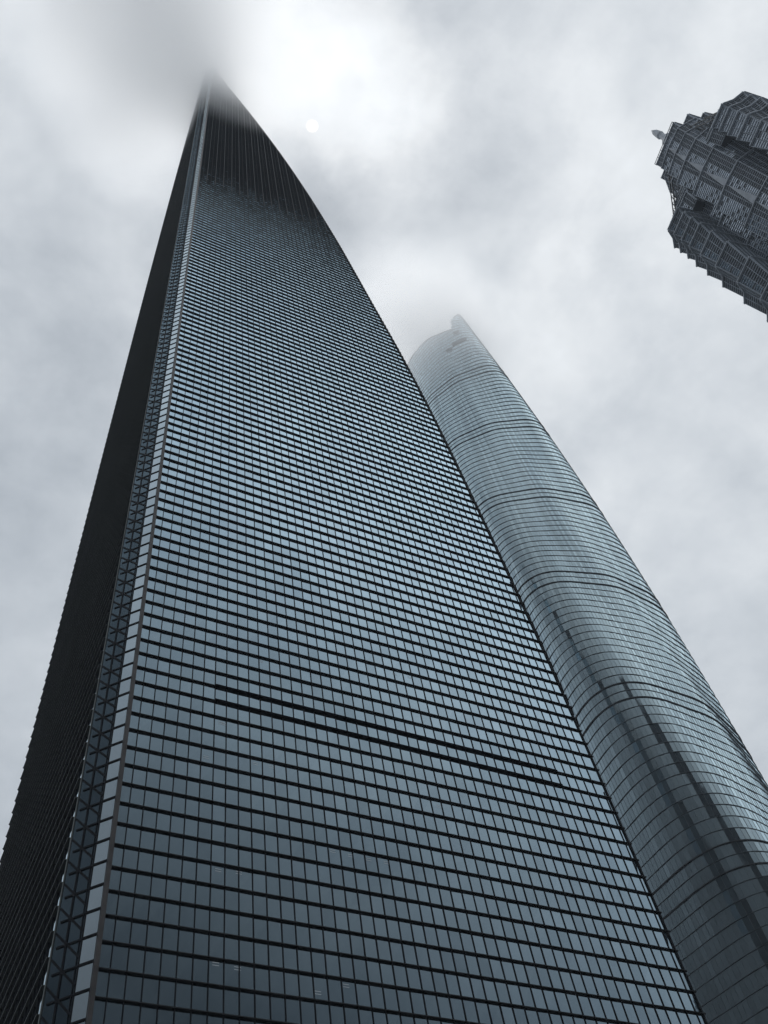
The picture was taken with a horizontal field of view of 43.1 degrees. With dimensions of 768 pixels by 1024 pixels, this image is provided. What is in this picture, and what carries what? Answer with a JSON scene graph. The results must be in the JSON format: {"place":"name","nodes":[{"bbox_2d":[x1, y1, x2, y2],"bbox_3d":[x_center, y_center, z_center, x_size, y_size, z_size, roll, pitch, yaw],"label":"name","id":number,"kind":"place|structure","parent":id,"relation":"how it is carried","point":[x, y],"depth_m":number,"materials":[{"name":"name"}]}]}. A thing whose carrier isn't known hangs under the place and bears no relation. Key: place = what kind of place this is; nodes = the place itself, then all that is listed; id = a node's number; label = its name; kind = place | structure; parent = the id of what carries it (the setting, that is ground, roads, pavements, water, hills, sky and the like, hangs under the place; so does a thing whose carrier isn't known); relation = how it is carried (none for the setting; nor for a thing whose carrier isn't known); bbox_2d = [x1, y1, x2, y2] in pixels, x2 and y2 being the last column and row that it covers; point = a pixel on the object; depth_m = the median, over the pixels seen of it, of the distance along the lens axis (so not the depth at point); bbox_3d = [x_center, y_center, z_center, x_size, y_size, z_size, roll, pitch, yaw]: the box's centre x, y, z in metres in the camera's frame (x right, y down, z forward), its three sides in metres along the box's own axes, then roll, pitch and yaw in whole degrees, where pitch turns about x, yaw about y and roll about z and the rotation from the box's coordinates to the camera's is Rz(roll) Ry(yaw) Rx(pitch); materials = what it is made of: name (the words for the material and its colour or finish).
{"place":"outdoors","nodes":[
{"label":"outdoors","id":0,"kind":"place"},
{"bbox_2d":[0,67,707,1023],"bbox_3d":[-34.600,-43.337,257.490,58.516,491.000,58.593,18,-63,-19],"label":"skyscraper","id":1,"kind":"structure","parent":0,"point":[308,743],"depth_m":102.17,"materials":[{"name":"grey glass"}]},
{"bbox_2d":[95,970,108,996],"bbox_3d":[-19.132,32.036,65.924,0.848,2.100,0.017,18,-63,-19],"label":"window pane","id":2,"kind":"structure","parent":1,"relation":"in","point":[102,979],"depth_m":65.98,"materials":[{"name":"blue glass"}]},
{"bbox_2d":[99,942,111,967],"bbox_3d":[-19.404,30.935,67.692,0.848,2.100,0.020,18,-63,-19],"label":"window pane","id":3,"kind":"structure","parent":1,"relation":"in","point":[106,948],"depth_m":67.73,"materials":[{"name":"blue glass"}]},
{"bbox_2d":[102,916,114,940],"bbox_3d":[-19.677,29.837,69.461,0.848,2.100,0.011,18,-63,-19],"label":"window pane","id":4,"kind":"structure","parent":1,"relation":"in","point":[108,932],"depth_m":69.51,"materials":[{"name":"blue glass"}]},
{"bbox_2d":[108,972,125,998],"bbox_3d":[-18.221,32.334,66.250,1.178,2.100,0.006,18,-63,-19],"label":"window pane","id":5,"kind":"structure","parent":1,"relation":"in","point":[116,989],"depth_m":66.29,"materials":[{"name":"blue glass"}]},
{"bbox_2d":[111,944,128,970],"bbox_3d":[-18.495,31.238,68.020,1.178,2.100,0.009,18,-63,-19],"label":"window pane","id":6,"kind":"structure","parent":1,"relation":"in","point":[120,952],"depth_m":68.06,"materials":[{"name":"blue glass"}]},
{"bbox_2d":[114,918,131,942],"bbox_3d":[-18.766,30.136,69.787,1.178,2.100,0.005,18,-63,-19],"label":"window pane","id":7,"kind":"structure","parent":1,"relation":"in","point":[123,927],"depth_m":69.85,"materials":[{"name":"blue glass"}]},
{"bbox_2d":[117,894,133,917],"bbox_3d":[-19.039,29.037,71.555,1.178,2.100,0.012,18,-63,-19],"label":"window pane","id":8,"kind":"structure","parent":1,"relation":"in","point":[125,905],"depth_m":71.61,"materials":[{"name":"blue glass"}]},
{"bbox_2d":[120,870,135,892],"bbox_3d":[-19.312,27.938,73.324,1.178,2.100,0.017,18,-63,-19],"label":"window pane","id":9,"kind":"structure","parent":1,"relation":"in","point":[128,878],"depth_m":73.38,"materials":[{"name":"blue glass"}]},
{"bbox_2d":[123,847,138,869],"bbox_3d":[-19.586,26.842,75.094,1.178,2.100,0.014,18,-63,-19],"label":"window pane","id":10,"kind":"structure","parent":1,"relation":"in","point":[130,860],"depth_m":75.16,"materials":[{"name":"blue glass"}]},
{"bbox_2d":[125,826,140,846],"bbox_3d":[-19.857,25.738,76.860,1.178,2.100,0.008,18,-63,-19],"label":"window pane","id":11,"kind":"structure","parent":1,"relation":"in","point":[133,834],"depth_m":76.92,"materials":[{"name":"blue glass"}]},
{"bbox_2d":[125,974,142,1001],"bbox_3d":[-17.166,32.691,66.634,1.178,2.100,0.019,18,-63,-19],"label":"window pane","id":12,"kind":"structure","parent":1,"relation":"in","point":[133,985],"depth_m":66.68,"materials":[{"name":"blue glass"}]},
{"bbox_2d":[128,947,144,972],"bbox_3d":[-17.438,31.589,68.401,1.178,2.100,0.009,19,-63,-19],"label":"window pane","id":13,"kind":"structure","parent":1,"relation":"in","point":[136,955],"depth_m":68.45,"materials":[{"name":"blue glass"}]},
{"bbox_2d":[130,921,146,945],"bbox_3d":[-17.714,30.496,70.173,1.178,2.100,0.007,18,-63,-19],"label":"window pane","id":14,"kind":"structure","parent":1,"relation":"in","point":[139,929],"depth_m":70.22,"materials":[{"name":"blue glass"}]},
{"bbox_2d":[133,896,148,919],"bbox_3d":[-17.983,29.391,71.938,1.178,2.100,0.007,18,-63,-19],"label":"window pane","id":15,"kind":"structure","parent":1,"relation":"in","point":[141,905],"depth_m":71.99,"materials":[{"name":"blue glass"}]},
{"bbox_2d":[136,873,150,895],"bbox_3d":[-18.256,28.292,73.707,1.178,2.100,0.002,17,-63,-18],"label":"window pane","id":16,"kind":"structure","parent":1,"relation":"in","point":[143,884],"depth_m":73.79,"materials":[{"name":"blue glass"}]},
{"bbox_2d":[138,850,152,871],"bbox_3d":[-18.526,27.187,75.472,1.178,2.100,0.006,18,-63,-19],"label":"window pane","id":17,"kind":"structure","parent":1,"relation":"in","point":[145,858],"depth_m":75.54,"materials":[{"name":"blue glass"}]},
{"bbox_2d":[140,829,154,849],"bbox_3d":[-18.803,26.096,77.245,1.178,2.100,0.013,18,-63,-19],"label":"window pane","id":18,"kind":"structure","parent":1,"relation":"in","point":[147,836],"depth_m":77.31,"materials":[{"name":"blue glass"}]},
{"bbox_2d":[142,976,158,1003],"bbox_3d":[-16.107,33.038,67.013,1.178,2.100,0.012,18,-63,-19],"label":"window pane","id":19,"kind":"structure","parent":1,"relation":"in","point":[150,985],"depth_m":67.06,"materials":[{"name":"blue glass"}]},
{"bbox_2d":[144,949,160,975],"bbox_3d":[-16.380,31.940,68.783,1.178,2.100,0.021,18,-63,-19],"label":"window pane","id":20,"kind":"structure","parent":1,"relation":"in","point":[152,961],"depth_m":68.82,"materials":[{"name":"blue glass"}]},
{"bbox_2d":[147,923,162,947],"bbox_3d":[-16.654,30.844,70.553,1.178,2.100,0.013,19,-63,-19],"label":"window pane","id":21,"kind":"structure","parent":1,"relation":"in","point":[154,937],"depth_m":70.62,"materials":[{"name":"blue glass"}]},
{"bbox_2d":[149,899,164,922],"bbox_3d":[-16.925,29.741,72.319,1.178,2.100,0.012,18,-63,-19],"label":"window pane","id":22,"kind":"structure","parent":1,"relation":"in","point":[156,913],"depth_m":72.40,"materials":[{"name":"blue glass"}]},
{"bbox_2d":[151,875,165,897],"bbox_3d":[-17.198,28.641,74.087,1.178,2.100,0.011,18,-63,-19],"label":"window pane","id":23,"kind":"structure","parent":1,"relation":"in","point":[158,888],"depth_m":74.17,"materials":[{"name":"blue glass"}]},
{"bbox_2d":[153,853,167,874],"bbox_3d":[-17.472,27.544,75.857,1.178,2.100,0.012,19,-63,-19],"label":"window pane","id":24,"kind":"structure","parent":1,"relation":"in","point":[160,860],"depth_m":75.93,"materials":[{"name":"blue glass"}]},
{"bbox_2d":[159,979,174,1005],"bbox_3d":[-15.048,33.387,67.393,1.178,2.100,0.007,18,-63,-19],"label":"window pane","id":25,"kind":"structure","parent":1,"relation":"in","point":[167,987],"depth_m":67.45,"materials":[{"name":"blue glass"}]},
{"bbox_2d":[161,952,176,977],"bbox_3d":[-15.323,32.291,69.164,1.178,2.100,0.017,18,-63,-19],"label":"window pane","id":26,"kind":"structure","parent":1,"relation":"in","point":[168,966],"depth_m":69.20,"materials":[{"name":"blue glass"}]},
{"bbox_2d":[163,926,177,950],"bbox_3d":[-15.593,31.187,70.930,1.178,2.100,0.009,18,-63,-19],"label":"window pane","id":27,"kind":"structure","parent":1,"relation":"in","point":[170,937],"depth_m":70.98,"materials":[{"name":"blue glass"}]},
{"bbox_2d":[164,902,179,924],"bbox_3d":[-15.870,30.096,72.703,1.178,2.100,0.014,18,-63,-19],"label":"window pane","id":28,"kind":"structure","parent":1,"relation":"in","point":[171,909],"depth_m":72.75,"materials":[{"name":"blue glass"}]},
{"bbox_2d":[166,878,180,900],"bbox_3d":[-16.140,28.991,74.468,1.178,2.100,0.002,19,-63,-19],"label":"window pane","id":29,"kind":"structure","parent":1,"relation":"in","point":[173,885],"depth_m":74.53,"materials":[{"name":"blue glass"}]},
{"bbox_2d":[168,856,181,877],"bbox_3d":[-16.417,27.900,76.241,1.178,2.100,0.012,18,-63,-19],"label":"window pane","id":30,"kind":"structure","parent":1,"relation":"in","point":[175,863],"depth_m":76.32,"materials":[{"name":"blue glass"}]},
{"bbox_2d":[175,981,191,1008],"bbox_3d":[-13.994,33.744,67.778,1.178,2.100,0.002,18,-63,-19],"label":"window pane","id":31,"kind":"structure","parent":1,"relation":"in","point":[183,989],"depth_m":67.83,"materials":[{"name":"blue glass"}]},
{"bbox_2d":[177,954,192,979],"bbox_3d":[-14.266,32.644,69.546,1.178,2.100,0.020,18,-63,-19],"label":"window pane","id":32,"kind":"structure","parent":1,"relation":"in","point":[184,970],"depth_m":69.59,"materials":[{"name":"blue glass"}]},
{"bbox_2d":[178,929,193,952],"bbox_3d":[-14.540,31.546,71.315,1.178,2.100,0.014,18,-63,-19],"label":"window pane","id":33,"kind":"structure","parent":1,"relation":"in","point":[185,936],"depth_m":71.38,"materials":[{"name":"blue glass"}]},
{"bbox_2d":[180,904,194,927],"bbox_3d":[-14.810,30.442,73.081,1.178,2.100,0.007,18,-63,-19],"label":"window pane","id":34,"kind":"structure","parent":1,"relation":"in","point":[187,911],"depth_m":73.13,"materials":[{"name":"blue glass"}]},
{"bbox_2d":[181,881,195,903],"bbox_3d":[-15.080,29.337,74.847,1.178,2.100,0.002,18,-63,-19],"label":"window pane","id":35,"kind":"structure","parent":1,"relation":"in","point":[188,888],"depth_m":74.90,"materials":[{"name":"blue glass"}]},
{"bbox_2d":[182,859,195,879],"bbox_3d":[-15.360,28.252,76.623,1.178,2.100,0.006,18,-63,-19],"label":"window pane","id":36,"kind":"structure","parent":1,"relation":"in","point":[189,866],"depth_m":76.69,"materials":[{"name":"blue glass"}]},
{"bbox_2d":[192,984,206,1010],"bbox_3d":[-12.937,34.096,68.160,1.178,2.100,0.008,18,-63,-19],"label":"window pane","id":37,"kind":"structure","parent":1,"relation":"in","point":[199,995],"depth_m":68.20,"materials":[{"name":"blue glass"}]},
{"bbox_2d":[193,957,207,982],"bbox_3d":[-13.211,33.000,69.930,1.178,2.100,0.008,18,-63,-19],"label":"window pane","id":38,"kind":"structure","parent":1,"relation":"in","point":[200,969],"depth_m":69.97,"materials":[{"name":"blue glass"}]},
{"bbox_2d":[194,931,208,955],"bbox_3d":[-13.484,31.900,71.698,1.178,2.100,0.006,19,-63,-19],"label":"window pane","id":39,"kind":"structure","parent":1,"relation":"in","point":[201,941],"depth_m":71.77,"materials":[{"name":"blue glass"}]},
{"bbox_2d":[195,907,208,929],"bbox_3d":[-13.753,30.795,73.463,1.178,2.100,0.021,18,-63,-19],"label":"window pane","id":40,"kind":"structure","parent":1,"relation":"in","point":[202,914],"depth_m":73.50,"materials":[{"name":"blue glass"}]},
{"bbox_2d":[196,884,209,905],"bbox_3d":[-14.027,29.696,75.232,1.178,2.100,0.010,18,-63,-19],"label":"window pane","id":41,"kind":"structure","parent":1,"relation":"in","point":[202,891],"depth_m":75.30,"materials":[{"name":"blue glass"}]},
{"bbox_2d":[197,861,209,882],"bbox_3d":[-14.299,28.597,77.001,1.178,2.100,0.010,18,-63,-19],"label":"window pane","id":42,"kind":"structure","parent":1,"relation":"in","point":[203,869],"depth_m":77.07,"materials":[{"name":"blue glass"}]},
{"bbox_2d":[208,986,222,1012],"bbox_3d":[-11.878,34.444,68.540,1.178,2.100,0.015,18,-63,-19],"label":"window pane","id":43,"kind":"structure","parent":1,"relation":"in","point":[215,1000],"depth_m":68.56,"materials":[{"name":"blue glass"}]},
{"bbox_2d":[209,959,222,984],"bbox_3d":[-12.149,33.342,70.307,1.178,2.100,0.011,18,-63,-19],"label":"window pane","id":44,"kind":"structure","parent":1,"relation":"in","point":[215,972],"depth_m":70.34,"materials":[{"name":"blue glass"}]},
{"bbox_2d":[209,934,223,957],"bbox_3d":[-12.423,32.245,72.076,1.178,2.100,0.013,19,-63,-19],"label":"window pane","id":45,"kind":"structure","parent":1,"relation":"in","point":[216,941],"depth_m":72.15,"materials":[{"name":"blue glass"}]},
{"bbox_2d":[210,909,223,932],"bbox_3d":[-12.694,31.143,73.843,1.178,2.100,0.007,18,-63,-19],"label":"window pane","id":46,"kind":"structure","parent":1,"relation":"in","point":[216,917],"depth_m":73.89,"materials":[{"name":"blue glass"}]},
{"bbox_2d":[211,886,223,908],"bbox_3d":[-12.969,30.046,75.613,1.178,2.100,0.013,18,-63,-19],"label":"window pane","id":47,"kind":"structure","parent":1,"relation":"in","point":[217,893],"depth_m":75.67,"materials":[{"name":"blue glass"}]},
{"bbox_2d":[211,864,223,884],"bbox_3d":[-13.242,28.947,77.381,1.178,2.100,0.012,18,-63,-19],"label":"window pane","id":48,"kind":"structure","parent":1,"relation":"in","point":[217,877],"depth_m":77.41,"materials":[{"name":"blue glass"}]},
{"bbox_2d":[224,988,238,1014],"bbox_3d":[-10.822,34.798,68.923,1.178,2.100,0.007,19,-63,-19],"label":"window pane","id":49,"kind":"structure","parent":1,"relation":"in","point":[231,997],"depth_m":68.97,"materials":[{"name":"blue glass"}]},
{"bbox_2d":[225,912,237,934],"bbox_3d":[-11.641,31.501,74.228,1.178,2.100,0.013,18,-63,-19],"label":"window pane","id":50,"kind":"structure","parent":1,"relation":"in","point":[231,919],"depth_m":74.28,"materials":[{"name":"grey glass"}]},
{"bbox_2d":[225,889,237,910],"bbox_3d":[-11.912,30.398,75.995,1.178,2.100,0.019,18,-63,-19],"label":"window pane","id":51,"kind":"structure","parent":1,"relation":"in","point":[231,896],"depth_m":76.04,"materials":[{"name":"grey glass"}]},
{"bbox_2d":[225,962,238,986],"bbox_3d":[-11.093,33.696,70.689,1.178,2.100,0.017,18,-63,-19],"label":"window pane","id":52,"kind":"structure","parent":1,"relation":"in","point":[231,975],"depth_m":70.74,"materials":[{"name":"grey glass"}]},
{"bbox_2d":[225,936,238,960],"bbox_3d":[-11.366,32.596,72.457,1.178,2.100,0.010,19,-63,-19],"label":"window pane","id":53,"kind":"structure","parent":1,"relation":"in","point":[231,943],"depth_m":72.52,"materials":[{"name":"grey glass"}]},
{"bbox_2d":[240,914,252,937],"bbox_3d":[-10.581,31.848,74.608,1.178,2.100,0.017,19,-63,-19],"label":"window pane","id":54,"kind":"structure","parent":1,"relation":"in","point":[246,922],"depth_m":74.67,"materials":[{"name":"grey glass"}]},
{"bbox_2d":[240,891,252,913],"bbox_3d":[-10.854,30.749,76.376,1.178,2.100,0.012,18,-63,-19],"label":"window pane","id":55,"kind":"structure","parent":1,"relation":"in","point":[246,905],"depth_m":76.43,"materials":[{"name":"grey glass"}]},
{"bbox_2d":[240,964,253,989],"bbox_3d":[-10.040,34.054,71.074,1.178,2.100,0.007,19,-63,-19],"label":"window pane","id":56,"kind":"structure","parent":1,"relation":"in","point":[247,971],"depth_m":71.14,"materials":[{"name":"grey glass"}]},
{"bbox_2d":[240,939,253,962],"bbox_3d":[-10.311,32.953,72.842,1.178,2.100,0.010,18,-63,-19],"label":"window pane","id":57,"kind":"structure","parent":1,"relation":"in","point":[246,946],"depth_m":72.88,"materials":[{"name":"grey glass"}]},
{"bbox_2d":[240,991,254,1017],"bbox_3d":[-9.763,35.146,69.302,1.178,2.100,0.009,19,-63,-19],"label":"window pane","id":58,"kind":"structure","parent":1,"relation":"in","point":[246,998],"depth_m":69.35,"materials":[{"name":"grey glass"}]},
{"bbox_2d":[254,894,266,915],"bbox_3d":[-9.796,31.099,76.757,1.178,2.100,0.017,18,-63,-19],"label":"window pane","id":59,"kind":"structure","parent":1,"relation":"in","point":[260,908],"depth_m":76.80,"materials":[{"name":"grey glass"}]},
{"bbox_2d":[254,941,267,964],"bbox_3d":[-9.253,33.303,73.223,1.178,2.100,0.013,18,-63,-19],"label":"window pane","id":60,"kind":"structure","parent":1,"relation":"in","point":[261,948],"depth_m":73.29,"materials":[{"name":"grey glass"}]},
{"bbox_2d":[254,917,267,939],"bbox_3d":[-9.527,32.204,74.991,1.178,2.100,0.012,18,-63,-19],"label":"window pane","id":61,"kind":"structure","parent":1,"relation":"in","point":[260,924],"depth_m":75.04,"materials":[{"name":"grey glass"}]},
{"bbox_2d":[255,966,268,991],"bbox_3d":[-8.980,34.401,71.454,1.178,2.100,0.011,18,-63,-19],"label":"window pane","id":62,"kind":"structure","parent":1,"relation":"in","point":[261,974],"depth_m":71.50,"materials":[{"name":"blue glass"}]},
{"bbox_2d":[256,993,269,1019],"bbox_3d":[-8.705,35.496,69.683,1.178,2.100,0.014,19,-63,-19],"label":"window pane","id":63,"kind":"structure","parent":1,"relation":"in","point":[262,1000],"depth_m":69.74,"materials":[{"name":"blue glass"}]},
{"bbox_2d":[267,896,280,918],"bbox_3d":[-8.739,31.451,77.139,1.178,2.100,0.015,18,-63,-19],"label":"window pane","id":64,"kind":"structure","parent":1,"relation":"in","point":[273,903],"depth_m":77.20,"materials":[{"name":"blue glass"}]},
{"bbox_2d":[268,919,281,942],"bbox_3d":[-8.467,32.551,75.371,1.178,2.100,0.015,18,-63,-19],"label":"window pane","id":65,"kind":"structure","parent":1,"relation":"in","point":[274,926],"depth_m":75.43,"materials":[{"name":"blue glass"}]},
{"bbox_2d":[269,943,282,967],"bbox_3d":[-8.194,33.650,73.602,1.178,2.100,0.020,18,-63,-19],"label":"window pane","id":66,"kind":"structure","parent":1,"relation":"in","point":[275,951],"depth_m":73.65,"materials":[{"name":"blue glass"}]},
{"bbox_2d":[270,969,283,993],"bbox_3d":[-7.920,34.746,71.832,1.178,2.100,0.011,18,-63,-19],"label":"window pane","id":67,"kind":"structure","parent":1,"relation":"in","point":[276,976],"depth_m":71.89,"materials":[{"name":"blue glass"}]},
{"bbox_2d":[271,995,285,1021],"bbox_3d":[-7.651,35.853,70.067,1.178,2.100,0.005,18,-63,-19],"label":"window pane","id":68,"kind":"structure","parent":1,"relation":"in","point":[277,1002],"depth_m":70.14,"materials":[{"name":"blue glass"}]},
{"bbox_2d":[281,899,294,920],"bbox_3d":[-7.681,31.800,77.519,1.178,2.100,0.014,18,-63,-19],"label":"window pane","id":69,"kind":"structure","parent":1,"relation":"in","point":[287,905],"depth_m":77.60,"materials":[{"name":"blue glass"}]},
{"bbox_2d":[282,922,295,944],"bbox_3d":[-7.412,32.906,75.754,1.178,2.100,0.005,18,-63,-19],"label":"window pane","id":70,"kind":"structure","parent":1,"relation":"in","point":[289,936],"depth_m":75.82,"materials":[{"name":"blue glass"}]},
{"bbox_2d":[283,946,297,969],"bbox_3d":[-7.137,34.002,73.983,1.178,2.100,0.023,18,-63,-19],"label":"window pane","id":71,"kind":"structure","parent":1,"relation":"in","point":[290,954],"depth_m":74.03,"materials":[{"name":"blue glass"}]},
{"bbox_2d":[285,971,298,995],"bbox_3d":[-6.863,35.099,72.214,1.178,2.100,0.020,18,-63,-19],"label":"window pane","id":72,"kind":"structure","parent":1,"relation":"in","point":[291,978],"depth_m":72.26,"materials":[{"name":"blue glass"}]},
{"bbox_2d":[286,997,300,1023],"bbox_3d":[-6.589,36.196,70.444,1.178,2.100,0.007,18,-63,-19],"label":"window pane","id":73,"kind":"structure","parent":1,"relation":"in","point":[292,1004],"depth_m":70.50,"materials":[{"name":"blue glass"}]},
{"bbox_2d":[296,924,309,946],"bbox_3d":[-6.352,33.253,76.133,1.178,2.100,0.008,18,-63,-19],"label":"window pane","id":74,"kind":"structure","parent":1,"relation":"in","point":[303,939],"depth_m":76.19,"materials":[{"name":"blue glass"}]},
{"bbox_2d":[298,948,311,971],"bbox_3d":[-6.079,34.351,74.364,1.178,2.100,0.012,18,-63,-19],"label":"window pane","id":75,"kind":"structure","parent":1,"relation":"in","point":[304,955],"depth_m":74.42,"materials":[{"name":"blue glass"}]},
{"bbox_2d":[299,973,313,997],"bbox_3d":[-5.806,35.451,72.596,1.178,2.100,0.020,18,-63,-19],"label":"window pane","id":76,"kind":"structure","parent":1,"relation":"in","point":[306,982],"depth_m":72.65,"materials":[{"name":"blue glass"}]},
{"bbox_2d":[301,1000,315,1023],"bbox_3d":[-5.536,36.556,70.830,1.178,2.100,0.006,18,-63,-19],"label":"window pane","id":77,"kind":"structure","parent":1,"relation":"in","point":[307,1007],"depth_m":70.91,"materials":[{"name":"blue glass"}]},
{"bbox_2d":[310,927,323,948],"bbox_3d":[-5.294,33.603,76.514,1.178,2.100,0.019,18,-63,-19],"label":"window pane","id":78,"kind":"structure","parent":1,"relation":"in","point":[316,934],"depth_m":76.58,"materials":[{"name":"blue glass"}]},
{"bbox_2d":[312,950,325,973],"bbox_3d":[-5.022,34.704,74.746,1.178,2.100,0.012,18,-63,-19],"label":"window pane","id":79,"kind":"structure","parent":1,"relation":"in","point":[318,958],"depth_m":74.80,"materials":[{"name":"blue glass"}]},
{"bbox_2d":[314,976,327,999],"bbox_3d":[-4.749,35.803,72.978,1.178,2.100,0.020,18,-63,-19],"label":"window pane","id":80,"kind":"structure","parent":1,"relation":"in","point":[320,983],"depth_m":73.06,"materials":[{"name":"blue glass"}]},
{"bbox_2d":[324,929,337,951],"bbox_3d":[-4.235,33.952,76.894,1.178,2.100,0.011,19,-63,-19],"label":"window pane","id":81,"kind":"structure","parent":1,"relation":"in","point":[330,939],"depth_m":76.96,"materials":[{"name":"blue glass"}]},
{"bbox_2d":[326,953,339,976],"bbox_3d":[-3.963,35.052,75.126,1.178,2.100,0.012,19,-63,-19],"label":"window pane","id":82,"kind":"structure","parent":1,"relation":"in","point":[332,960],"depth_m":75.17,"materials":[{"name":"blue glass"}]},
{"bbox_2d":[328,978,342,1002],"bbox_3d":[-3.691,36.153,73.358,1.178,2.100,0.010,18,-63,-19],"label":"window pane","id":83,"kind":"structure","parent":1,"relation":"in","point":[335,991],"depth_m":73.42,"materials":[{"name":"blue glass"}]},
{"bbox_2d":[337,931,350,953],"bbox_3d":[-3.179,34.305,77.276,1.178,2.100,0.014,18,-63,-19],"label":"window pane","id":84,"kind":"structure","parent":1,"relation":"in","point":[343,938],"depth_m":77.33,"materials":[{"name":"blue glass"}]},
{"bbox_2d":[339,955,353,978],"bbox_3d":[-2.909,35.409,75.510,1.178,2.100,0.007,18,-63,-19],"label":"window pane","id":85,"kind":"structure","parent":1,"relation":"in","point":[346,964],"depth_m":75.56,"materials":[{"name":"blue glass"}]},
{"bbox_2d":[342,980,356,1004],"bbox_3d":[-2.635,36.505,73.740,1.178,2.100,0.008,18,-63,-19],"label":"window pane","id":86,"kind":"structure","parent":1,"relation":"in","point":[349,994],"depth_m":73.79,"materials":[{"name":"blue glass"}]},
{"bbox_2d":[353,957,367,980],"bbox_3d":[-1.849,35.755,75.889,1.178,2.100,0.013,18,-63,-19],"label":"window pane","id":87,"kind":"structure","parent":1,"relation":"in","point":[360,969],"depth_m":75.95,"materials":[{"name":"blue glass"}]},
{"bbox_2d":[356,982,370,1006],"bbox_3d":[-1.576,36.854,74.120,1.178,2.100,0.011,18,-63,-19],"label":"window pane","id":88,"kind":"structure","parent":1,"relation":"in","point":[363,994],"depth_m":74.17,"materials":[{"name":"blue glass"}]},
{"bbox_2d":[367,959,381,982],"bbox_3d":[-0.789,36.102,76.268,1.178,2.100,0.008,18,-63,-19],"label":"window pane","id":89,"kind":"structure","parent":1,"relation":"in","point":[373,966],"depth_m":76.32,"materials":[{"name":"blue glass"}]},
{"bbox_2d":[370,984,384,1008],"bbox_3d":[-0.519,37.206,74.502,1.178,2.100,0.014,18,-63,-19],"label":"window pane","id":90,"kind":"structure","parent":1,"relation":"in","point":[377,997],"depth_m":74.56,"materials":[{"name":"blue glass"}]},
{"bbox_2d":[380,962,394,984],"bbox_3d":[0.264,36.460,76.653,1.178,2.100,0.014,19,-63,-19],"label":"window pane","id":91,"kind":"structure","parent":1,"relation":"in","point":[386,968],"depth_m":76.71,"materials":[{"name":"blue glass"}]},
{"bbox_2d":[383,986,398,1010],"bbox_3d":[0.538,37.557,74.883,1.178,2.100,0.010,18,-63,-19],"label":"window pane","id":92,"kind":"structure","parent":1,"relation":"in","point":[391,1001],"depth_m":74.93,"materials":[{"name":"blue glass"}]},
{"bbox_2d":[92,72,705,1023],"bbox_3d":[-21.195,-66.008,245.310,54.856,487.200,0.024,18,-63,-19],"label":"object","id":93,"kind":"structure","parent":1,"relation":"in","point":[131,1013],"depth_m":103.33,"materials":[{"name":"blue glass"}]},
{"bbox_2d":[393,964,407,986],"bbox_3d":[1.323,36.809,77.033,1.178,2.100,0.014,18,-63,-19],"label":"window pane","id":94,"kind":"structure","parent":1,"relation":"in","point":[400,971],"depth_m":77.09,"materials":[{"name":"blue glass"}]},
{"bbox_2d":[397,988,412,1012],"bbox_3d":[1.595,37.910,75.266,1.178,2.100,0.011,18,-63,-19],"label":"window pane","id":95,"kind":"structure","parent":1,"relation":"in","point":[403,995],"depth_m":75.33,"materials":[{"name":"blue glass"}]},
{"bbox_2d":[406,966,421,988],"bbox_3d":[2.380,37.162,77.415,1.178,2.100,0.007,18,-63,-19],"label":"window pane","id":96,"kind":"structure","parent":1,"relation":"in","point":[413,973],"depth_m":77.48,"materials":[{"name":"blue glass"}]},
{"bbox_2d":[411,991,425,1014],"bbox_3d":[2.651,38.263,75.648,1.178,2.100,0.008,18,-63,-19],"label":"window pane","id":97,"kind":"structure","parent":1,"relation":"in","point":[417,997],"depth_m":75.71,"materials":[{"name":"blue glass"}]},
{"bbox_2d":[424,993,439,1016],"bbox_3d":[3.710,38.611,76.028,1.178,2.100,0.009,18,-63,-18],"label":"window pane","id":98,"kind":"structure","parent":1,"relation":"in","point":[430,999],"depth_m":76.08,"materials":[{"name":"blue glass"}]},
{"bbox_2d":[437,995,452,1018],"bbox_3d":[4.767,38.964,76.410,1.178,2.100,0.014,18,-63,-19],"label":"window pane","id":99,"kind":"structure","parent":1,"relation":"in","point":[443,1001],"depth_m":76.49,"materials":[{"name":"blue glass"}]},
{"bbox_2d":[450,997,465,1020],"bbox_3d":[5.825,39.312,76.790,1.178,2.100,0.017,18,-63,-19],"label":"window pane","id":100,"kind":"structure","parent":1,"relation":"in","point":[457,1006],"depth_m":76.86,"materials":[{"name":"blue glass"}]},
{"bbox_2d":[463,999,478,1022],"bbox_3d":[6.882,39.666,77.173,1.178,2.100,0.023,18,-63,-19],"label":"window pane","id":101,"kind":"structure","parent":1,"relation":"in","point":[470,1009],"depth_m":77.24,"materials":[{"name":"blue glass"}]},
{"bbox_2d":[476,1001,491,1023],"bbox_3d":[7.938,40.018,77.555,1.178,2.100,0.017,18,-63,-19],"label":"window pane","id":102,"kind":"structure","parent":1,"relation":"in","point":[482,1007],"depth_m":77.62,"materials":[{"name":"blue glass"}]},
{"bbox_2d":[0,0,767,863],"label":"sky","id":103,"kind":"structure","parent":0,"point":[489,163],"materials":[{"name":"grey"}]},
{"bbox_2d":[408,314,767,1023],"bbox_3d":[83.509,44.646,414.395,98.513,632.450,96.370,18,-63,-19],"label":"twisting skyscraper","id":104,"kind":"structure","parent":0,"point":[684,780],"depth_m":338.67,"materials":[{"name":"grey glass"}]},
{"bbox_2d":[651,91,767,322],"bbox_3d":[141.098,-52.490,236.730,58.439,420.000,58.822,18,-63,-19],"label":"tiered skyscraper","id":105,"kind":"structure","parent":0,"point":[714,167],"depth_m":307.54,"materials":[{"name":"grey metal"}]}
]}

